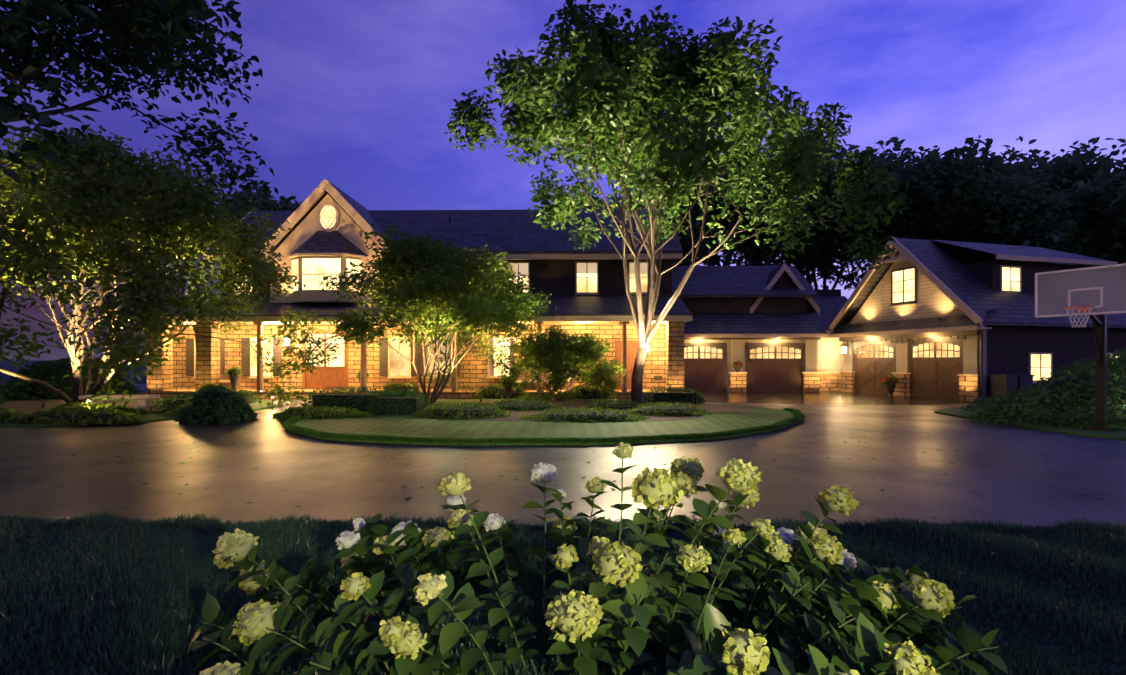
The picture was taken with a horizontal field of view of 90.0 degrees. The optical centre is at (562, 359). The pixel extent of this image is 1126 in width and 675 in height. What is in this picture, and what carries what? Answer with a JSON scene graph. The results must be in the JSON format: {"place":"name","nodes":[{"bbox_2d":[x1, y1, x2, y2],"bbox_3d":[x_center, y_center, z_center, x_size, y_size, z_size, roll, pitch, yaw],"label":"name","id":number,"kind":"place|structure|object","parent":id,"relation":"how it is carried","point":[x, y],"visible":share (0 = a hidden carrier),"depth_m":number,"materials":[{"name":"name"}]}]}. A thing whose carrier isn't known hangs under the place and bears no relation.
{"place":"outdoors","nodes":[
{"label":"outdoors","id":0,"kind":"place"},
{"bbox_2d":[0,0,277,213],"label":"tree","id":1,"kind":"object","parent":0,"point":[160,38],"depth_m":10.46,"materials":[{"name":"green plant"}]},
{"bbox_2d":[0,397,279,427],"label":"lawn bed","id":2,"kind":"object","parent":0,"point":[255,406],"depth_m":16.13,"materials":[{"name":"green plant"}]},
{"bbox_2d":[0,394,5,403],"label":"shrub","id":3,"kind":"object","parent":2,"relation":"on","point":[2,400],"visible":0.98,"depth_m":20.71,"materials":[{"name":"green plant"}]},
{"bbox_2d":[0,406,30,421],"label":"shrub","id":4,"kind":"object","parent":2,"relation":"on","point":[6,413],"visible":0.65,"depth_m":15.27,"materials":[{"name":"green plant"}]},
{"bbox_2d":[0,355,143,399],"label":"shrub","id":5,"kind":"object","parent":2,"relation":"on","point":[53,373],"visible":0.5,"depth_m":23.81,"materials":[{"name":"green plant"}]},
{"bbox_2d":[5,406,146,426],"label":"plants","id":6,"kind":"object","parent":2,"relation":"on","point":[56,416],"visible":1,"depth_m":14.74,"materials":[{"name":"green plant"}]},
{"bbox_2d":[0,400,164,413],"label":"bed mulch","id":7,"kind":"object","parent":2,"relation":"on","point":[28,406],"depth_m":20.77,"materials":[{"name":"brown soil"}]},
{"bbox_2d":[78,395,159,411],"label":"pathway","id":8,"kind":"structure","parent":7,"relation":"on","point":[144,402],"depth_m":17.88,"materials":[{"name":"grey concrete"}]},
{"bbox_2d":[145,389,260,414],"bbox_3d":[-12.276,1.370,19.608,1.105,0.631,5.531,0,0,1],"label":"box hedge","id":9,"kind":"object","parent":7,"relation":"on","point":[172,403],"visible":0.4,"depth_m":17.80,"materials":[{"name":"green plant"}]},
{"bbox_2d":[51,401,146,414],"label":"plants","id":10,"kind":"object","parent":2,"relation":"on","point":[117,407],"visible":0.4,"depth_m":16.97,"materials":[{"name":"green plant"}]},
{"bbox_2d":[164,403,192,416],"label":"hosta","id":11,"kind":"object","parent":2,"relation":"on","point":[173,412],"visible":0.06,"depth_m":16.49,"materials":[{"name":"green plant"}]},
{"bbox_2d":[174,384,257,425],"bbox_3d":[-9.449,1.248,15.492,1.706,1.145,1.857,0,0,22],"label":"shrub","id":12,"kind":"object","parent":2,"relation":"on","point":[220,404],"visible":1,"depth_m":15.02,"materials":[{"name":"green plant"}]},
{"bbox_2d":[91,146,209,375],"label":"tree","id":13,"kind":"object","parent":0,"point":[106,298],"depth_m":44.23,"materials":[{"name":"plant"}]},
{"bbox_2d":[220,374,240,389],"bbox_3d":[-15.944,1.032,26.491,1.200,0.750,0.600,0,0,1],"label":"porch bench","id":14,"kind":"object","parent":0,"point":[224,380],"visible":0.31,"depth_m":26.62,"materials":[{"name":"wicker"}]},
{"bbox_2d":[229,375,238,390],"bbox_3d":[-15.058,1.057,25.773,0.418,0.700,0.440,0,0,1],"label":"planter","id":15,"kind":"object","parent":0,"point":[234,381],"visible":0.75,"depth_m":25.67,"materials":[{"name":"brown stone"}]},
{"bbox_2d":[225,366,242,376],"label":"potted plant","id":16,"kind":"object","parent":15,"relation":"in","point":[233,371],"visible":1,"depth_m":25.61,"materials":[{"name":"green plant"}]},
{"bbox_2d":[2,393,574,398],"bbox_3d":[-11.893,1.699,26.511,35.500,0.001,3.600,0,0,1],"label":"house bed","id":17,"kind":"object","parent":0,"point":[430,398],"depth_m":24.85,"materials":[{"name":"brown soil"}]},
{"bbox_2d":[503,385,512,398],"bbox_3d":[-2.300,1.357,23.520,0.380,0.600,0.400,0,0,1],"label":"planter","id":18,"kind":"object","parent":17,"relation":"on","point":[507,389],"visible":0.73,"depth_m":23.41,"materials":[{"name":"grey stone"}]},
{"bbox_2d":[500,377,515,385],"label":"shrub","id":19,"kind":"object","parent":18,"relation":"in","point":[509,383],"visible":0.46,"depth_m":23.34,"materials":[{"name":"green plant"}]},
{"bbox_2d":[355,369,369,377],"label":"plant","id":20,"kind":"object","parent":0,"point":[358,374],"visible":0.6,"depth_m":25.64,"materials":[{"name":"plant"}]},
{"bbox_2d":[135,194,686,324],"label":"cream stucco house","id":21,"kind":"structure","parent":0,"point":[347,227],"depth_m":26.62,"materials":[{"name":"beige paint"}]},
{"bbox_2d":[121,178,691,377],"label":"cream house trim","id":22,"kind":"structure","parent":21,"relation":"attached to","point":[310,201],"depth_m":26.41,"materials":[{"name":"beige wood"}]},
{"bbox_2d":[141,182,691,314],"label":"roof","id":23,"kind":"structure","parent":21,"relation":"on","point":[514,231],"depth_m":28.10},
{"bbox_2d":[513,374,551,389],"bbox_3d":[-1.444,1.032,26.304,1.800,0.750,0.600,0,0,1],"label":"porch bench","id":24,"kind":"object","parent":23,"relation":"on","point":[519,381],"visible":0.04,"depth_m":26.04,"materials":[{"name":"wood"}]},
{"bbox_2d":[172,262,692,379],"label":"dark house trim","id":25,"kind":"structure","parent":21,"relation":"attached to","point":[383,362],"depth_m":27.00,"materials":[{"name":"brown wood"}]},
{"bbox_2d":[222,259,671,295],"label":"house wall","id":26,"kind":"structure","parent":21,"relation":"attached to","point":[552,277],"depth_m":27.87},
{"bbox_2d":[147,321,683,399],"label":"stone wall","id":27,"kind":"structure","parent":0,"point":[665,358],"depth_m":26.84,"materials":[{"name":"beige stone"}]},
{"bbox_2d":[283,336,290,346],"bbox_3d":[-13.184,-0.943,26.956,0.300,0.600,0.420,0,0,1],"label":"wall light","id":28,"kind":"object","parent":27,"relation":"attached to","point":[286,340],"visible":0.38,"depth_m":26.81,"materials":[{"name":"white glass"}]},
{"bbox_2d":[235,206,596,375],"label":"house window","id":29,"kind":"structure","parent":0,"point":[321,265],"depth_m":26.91,"materials":[{"name":"glass"}]},
{"bbox_2d":[275,222,556,402],"bbox_3d":[-4.593,-1.123,21.430,9.247,6.817,10.899,0,0,31],"label":"tree","id":30,"kind":"object","parent":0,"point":[458,272],"depth_m":18.98,"materials":[{"name":"green plant"}]},
{"bbox_2d":[253,321,628,391],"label":"porch column","id":31,"kind":"structure","parent":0,"point":[363,365],"depth_m":25.16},
{"bbox_2d":[236,263,646,361],"bbox_3d":[-6.110,-2.374,27.473,20.775,4.940,1.000,0,0,1],"label":"house window blind","id":32,"kind":"object","parent":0,"point":[581,268],"visible":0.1,"depth_m":27.82,"materials":[{"name":"white fabric"}]},
{"bbox_2d":[302,331,638,389],"bbox_3d":[-4.428,0.012,26.923,16.190,2.790,0.120,0,0,1],"label":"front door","id":33,"kind":"structure","parent":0,"point":[325,377],"depth_m":27.02,"materials":[{"name":"brown wood"}]},
{"bbox_2d":[489,338,513,375],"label":"window shutters","id":34,"kind":"object","parent":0,"point":[491,372],"visible":0.1,"depth_m":26.92,"materials":[{"name":"wood"}]},
{"bbox_2d":[390,274,646,375],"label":"window","id":35,"kind":"structure","parent":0,"point":[394,362],"depth_m":27.01,"materials":[{"name":"glass"}]},
{"bbox_2d":[281,399,804,445],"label":"island lawn","id":36,"kind":"structure","parent":0,"point":[397,425],"depth_m":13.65,"materials":[{"name":"green plant"}]},
{"bbox_2d":[272,406,370,419],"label":"plants","id":37,"kind":"object","parent":36,"relation":"on","point":[322,412],"visible":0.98,"depth_m":15.98,"materials":[{"name":"green plant"}]},
{"bbox_2d":[491,324,627,402],"bbox_3d":[-0.259,0.390,22.327,5.543,3.543,5.554,0,0,1],"label":"shrub","id":38,"kind":"object","parent":36,"relation":"on","point":[557,343],"depth_m":21.18,"materials":[{"name":"green plant"}]},
{"bbox_2d":[363,399,756,420],"bbox_3d":[-0.065,1.644,19.056,12.160,0.025,8.609,0,0,24],"label":"island bed","id":39,"kind":"object","parent":36,"relation":"on","point":[577,404],"visible":0.33,"depth_m":18.20,"materials":[{"name":"green plant"}]},
{"bbox_2d":[298,386,400,411],"bbox_3d":[-6.796,1.262,18.207,3.402,0.851,1.224,0,0,1],"label":"box hedge","id":40,"kind":"object","parent":39,"relation":"on","point":[358,400],"visible":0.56,"depth_m":17.84,"materials":[{"name":"green plant"}]},
{"bbox_2d":[366,389,431,414],"bbox_3d":[-5.025,1.286,17.276,1.970,0.788,1.224,0,0,1],"label":"box hedge","id":41,"kind":"object","parent":39,"relation":"on","point":[392,404],"visible":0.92,"depth_m":16.89,"materials":[{"name":"green plant"}]},
{"bbox_2d":[411,401,511,419],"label":"plants","id":42,"kind":"object","parent":39,"relation":"on","point":[468,410],"visible":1,"depth_m":15.87,"materials":[{"name":"green plant"}]},
{"bbox_2d":[487,397,566,410],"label":"plants","id":43,"kind":"object","parent":39,"relation":"on","point":[523,404],"visible":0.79,"depth_m":18.36,"materials":[{"name":"green plant"}]},
{"bbox_2d":[581,398,641,410],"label":"plants","id":44,"kind":"object","parent":39,"relation":"on","point":[621,404],"visible":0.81,"depth_m":18.63,"materials":[{"name":"green plant"}]},
{"bbox_2d":[626,401,712,416],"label":"plants","id":45,"kind":"object","parent":39,"relation":"on","point":[664,409],"visible":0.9,"depth_m":16.57,"materials":[{"name":"green plant"}]},
{"bbox_2d":[445,0,908,403],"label":"tree","id":46,"kind":"object","parent":39,"relation":"on","point":[674,81],"depth_m":15.82,"materials":[{"name":"green plant"}]},
{"bbox_2d":[520,407,648,422],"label":"plants","id":47,"kind":"object","parent":36,"relation":"on","point":[585,414],"visible":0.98,"depth_m":15.07,"materials":[{"name":"green plant"}]},
{"bbox_2d":[643,387,704,403],"bbox_3d":[4.167,1.342,21.188,2.372,0.687,1.219,0,0,1],"label":"box hedge","id":48,"kind":"object","parent":36,"relation":"on","point":[672,395],"visible":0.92,"depth_m":20.82,"materials":[{"name":"green plant"}]},
{"bbox_2d":[0,384,1125,528],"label":"driveway asphalt","id":49,"kind":"structure","parent":0,"point":[360,488],"depth_m":8.60,"materials":[{"name":"grey asphalt"}]},
{"bbox_2d":[0,230,115,387],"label":"tree","id":50,"kind":"object","parent":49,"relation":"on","point":[86,281],"depth_m":30.50,"materials":[{"name":"green plant"}]},
{"bbox_2d":[191,383,229,396],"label":"shrub","id":51,"kind":"object","parent":49,"relation":"on","point":[203,386],"visible":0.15,"depth_m":24.71,"materials":[{"name":"green plant"}]},
{"bbox_2d":[254,399,312,413],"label":"front walk","id":52,"kind":"structure","parent":49,"relation":"on","point":[278,409],"depth_m":20.14,"materials":[{"name":"beige concrete"}]},
{"bbox_2d":[378,381,423,396],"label":"shrub","id":53,"kind":"object","parent":49,"relation":"on","point":[399,386],"visible":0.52,"depth_m":24.67,"materials":[{"name":"green plant"}]},
{"bbox_2d":[470,383,532,398],"bbox_3d":[-2.759,1.359,24.945,2.937,0.824,1.418,0,0,1],"label":"shrub","id":54,"kind":"object","parent":49,"relation":"on","point":[495,391],"visible":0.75,"depth_m":24.61,"materials":[{"name":"green plant"}]},
{"bbox_2d":[7,432,1112,517],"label":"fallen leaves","id":55,"kind":"object","parent":49,"relation":"on","point":[378,513],"visible":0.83,"depth_m":8.15,"materials":[{"name":"brown plant"}]},
{"bbox_2d":[558,384,618,398],"bbox_3d":[1.097,1.371,24.767,2.722,0.791,1.369,0,0,1],"label":"shrub","id":56,"kind":"object","parent":49,"relation":"on","point":[583,391],"visible":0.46,"depth_m":24.38,"materials":[{"name":"green plant"}]},
{"bbox_2d":[684,263,843,373],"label":"roof trim","id":57,"kind":"structure","parent":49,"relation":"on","point":[794,279],"depth_m":29.34,"materials":[{"name":"beige wood"}]},
{"bbox_2d":[986,374,1018,397],"bbox_3d":[17.613,1.114,22.554,0.720,1.054,0.780,0,0,-15],"label":"wheelie bin","id":58,"kind":"object","parent":49,"relation":"on","point":[1000,383],"visible":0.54,"depth_m":22.29,"materials":[{"name":"plastic"}]},
{"bbox_2d":[1005,374,1033,390],"bbox_3d":[18.388,1.114,22.763,0.720,1.054,0.780,0,0,-9],"label":"wheelie bin","id":59,"kind":"object","parent":49,"relation":"on","point":[1024,380],"visible":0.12,"depth_m":22.41,"materials":[{"name":"blue plastic"}]},
{"bbox_2d":[0,360,1125,674],"bbox_3d":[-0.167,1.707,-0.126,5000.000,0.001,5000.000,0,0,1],"label":"lawn","id":60,"kind":"structure","parent":0,"point":[6,364],"depth_m":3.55,"materials":[{"name":"green plant"}]},
{"bbox_2d":[0,124,329,408],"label":"tree","id":61,"kind":"object","parent":60,"relation":"on","point":[115,171],"depth_m":17.34,"materials":[{"name":"green plant"}]},
{"bbox_2d":[210,180,302,228],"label":"tree","id":62,"kind":"object","parent":60,"relation":"on","point":[265,203],"visible":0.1,"depth_m":48.41,"materials":[{"name":"green plant"}]},
{"bbox_2d":[0,510,1125,536],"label":"lawn edge tufts","id":63,"kind":"object","parent":60,"relation":"on","point":[199,522],"visible":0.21,"depth_m":5.62,"materials":[{"name":"green plant"}]},
{"bbox_2d":[187,442,1007,674],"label":"hydrangea bush","id":64,"kind":"object","parent":60,"relation":"on","point":[404,645],"visible":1,"depth_m":3.06,"materials":[{"name":"green plant"}]},
{"bbox_2d":[552,188,717,265],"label":"tree","id":65,"kind":"object","parent":60,"relation":"on","point":[688,257],"depth_m":50.54,"materials":[{"name":"green plant"}]},
{"bbox_2d":[610,139,875,274],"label":"tree","id":66,"kind":"object","parent":60,"relation":"on","point":[813,253],"depth_m":46.00,"materials":[{"name":"green plant"}]},
{"bbox_2d":[672,206,848,268],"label":"tree","id":67,"kind":"object","parent":60,"relation":"on","point":[740,252],"depth_m":50.14,"materials":[{"name":"green plant"}]},
{"bbox_2d":[707,145,947,288],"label":"tree","id":68,"kind":"object","parent":60,"relation":"on","point":[887,164],"depth_m":47.37,"materials":[{"name":"green plant"}]},
{"bbox_2d":[783,236,871,290],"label":"tree","id":69,"kind":"object","parent":60,"relation":"on","point":[854,274],"depth_m":61.47,"materials":[{"name":"green plant"}]},
{"bbox_2d":[812,135,1054,266],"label":"tree","id":70,"kind":"object","parent":60,"relation":"on","point":[987,163],"depth_m":45.01,"materials":[{"name":"green plant"}]},
{"bbox_2d":[838,147,1121,285],"bbox_3d":[29.983,-6.674,43.236,15.674,16.855,14.992,0,0,1],"label":"tree","id":71,"kind":"object","parent":60,"relation":"on","point":[975,198],"depth_m":38.90,"materials":[{"name":"green plant"}]},
{"bbox_2d":[996,136,1125,194],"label":"tree","id":72,"kind":"object","parent":60,"relation":"on","point":[1069,167],"depth_m":48.29,"materials":[{"name":"green plant"}]},
{"bbox_2d":[1001,157,1125,280],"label":"tree","id":73,"kind":"object","parent":60,"relation":"on","point":[1095,203],"depth_m":36.78,"materials":[{"name":"green plant"}]},
{"bbox_2d":[0,0,1125,359],"label":"sky","id":74,"kind":"structure","parent":0,"point":[358,96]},
{"bbox_2d":[684,346,802,391],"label":"garage doors","id":75,"kind":"structure","parent":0,"point":[768,374],"depth_m":29.64,"materials":[{"name":"brown wood"}]},
{"bbox_2d":[684,346,800,357],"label":"garage door windows","id":76,"kind":"structure","parent":75,"relation":"in","point":[758,352],"depth_m":29.64,"materials":[{"name":"glass"}]},
{"bbox_2d":[672,264,847,333],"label":"roof","id":77,"kind":"structure","parent":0,"point":[728,281],"depth_m":30.75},
{"bbox_2d":[680,273,840,312],"bbox_3d":[11.205,-3.418,33.756,11.400,4.050,5.800,0,0,1],"label":"garage wing shingle siding","id":78,"kind":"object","parent":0,"point":[745,304],"visible":0.25,"depth_m":30.89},
{"bbox_2d":[684,337,843,391],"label":"garage wall","id":79,"kind":"structure","parent":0,"point":[822,354],"depth_m":29.70,"materials":[{"name":"beige paint"}]},
{"bbox_2d":[684,337,820,391],"bbox_3d":[10.783,0.207,30.113,10.900,3.000,1.540,0,0,1],"label":"garage door trim","id":80,"kind":"structure","parent":79,"relation":"attached to","point":[750,346],"depth_m":29.57,"materials":[{"name":"brown wood"}]},
{"bbox_2d":[694,391,981,404],"bbox_3d":[11.253,1.699,26.053,12.600,0.001,9.600,0,0,1],"label":"garage court","id":81,"kind":"object","parent":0,"point":[834,398],"visible":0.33,"depth_m":24.22,"materials":[{"name":"grey concrete"}]},
{"bbox_2d":[729,373,838,392],"bbox_3d":[10.049,1.207,30.178,9.970,1.000,1.500,0,0,1],"label":"stone veneer","id":82,"kind":"object","parent":81,"relation":"on","point":[812,383],"visible":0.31,"depth_m":29.45,"materials":[{"name":"beige stone"}]},
{"bbox_2d":[733,361,742,371],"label":"potted plant","id":83,"kind":"object","parent":82,"relation":"on","point":[737,369],"depth_m":29.48,"materials":[{"name":"green plant"}]},
{"bbox_2d":[730,360,744,367],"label":"potted plant","id":84,"kind":"object","parent":83,"relation":"in","point":[735,364],"visible":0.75,"depth_m":29.40,"materials":[{"name":"green plant"}]},
{"bbox_2d":[881,377,899,395],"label":"potted plant","id":85,"kind":"object","parent":81,"relation":"on","point":[890,389],"depth_m":26.25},
{"bbox_2d":[881,375,898,384],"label":"potted plant","id":86,"kind":"object","parent":85,"relation":"in","point":[893,380],"visible":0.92,"depth_m":26.18,"materials":[{"name":"green plant"}]},
{"bbox_2d":[841,372,979,401],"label":"pillar base","id":87,"kind":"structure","parent":81,"relation":"on","point":[969,388],"depth_m":26.14,"materials":[{"name":"beige stone"}]},
{"bbox_2d":[964,260,1125,400],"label":"house wall","id":88,"kind":"structure","parent":81,"relation":"on","point":[1009,348],"depth_m":24.18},
{"bbox_2d":[893,267,1116,379],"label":"garage window","id":89,"kind":"structure","parent":88,"relation":"in","point":[909,296],"depth_m":24.72,"materials":[{"name":"glass"}]},
{"bbox_2d":[849,253,965,323],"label":"gable wall","id":90,"kind":"structure","parent":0,"point":[933,300],"depth_m":26.57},
{"bbox_2d":[855,342,961,399],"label":"garage doors","id":91,"kind":"structure","parent":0,"point":[935,377],"depth_m":25.67,"materials":[{"name":"brown wood"}]},
{"bbox_2d":[857,342,959,357],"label":"garage door windows","id":92,"kind":"structure","parent":91,"relation":"in","point":[878,348],"depth_m":25.63,"materials":[{"name":"glass"}]},
{"bbox_2d":[839,266,982,398],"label":"dark garage trim","id":93,"kind":"structure","parent":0,"point":[913,341],"depth_m":25.97,"materials":[{"name":"brown wood"}]},
{"bbox_2d":[844,325,986,397],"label":"garage wall","id":94,"kind":"structure","parent":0,"point":[971,354],"depth_m":23.51,"materials":[{"name":"beige paint"}]},
{"bbox_2d":[840,344,848,353],"bbox_3d":[14.887,-0.593,29.731,0.392,0.560,0.280,0,0,-15],"label":"wall light","id":95,"kind":"object","parent":94,"relation":"attached to","point":[845,348],"visible":0.96,"depth_m":29.66,"materials":[{"name":"white glass"}]},
{"bbox_2d":[824,237,1119,398],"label":"trim","id":96,"kind":"structure","parent":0,"point":[965,308],"depth_m":24.69,"materials":[{"name":"beige wood"}]},
{"bbox_2d":[828,238,1125,334],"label":"roof","id":97,"kind":"structure","parent":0,"point":[944,262],"depth_m":25.04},
{"bbox_2d":[934,404,1125,439],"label":"lawn","id":98,"kind":"structure","parent":0,"point":[1119,434],"depth_m":14.16,"materials":[{"name":"green plant"}]},
{"bbox_2d":[959,348,1125,429],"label":"round hedge","id":99,"kind":"object","parent":98,"relation":"on","point":[1071,393],"visible":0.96,"depth_m":14.57,"materials":[{"name":"green plant"}]},
{"bbox_2d":[1035,263,1125,431],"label":"basketball hoop","id":100,"kind":"object","parent":98,"relation":"on","point":[1099,319],"visible":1,"depth_m":13.00,"materials":[{"name":"grey metal"}]}
]}

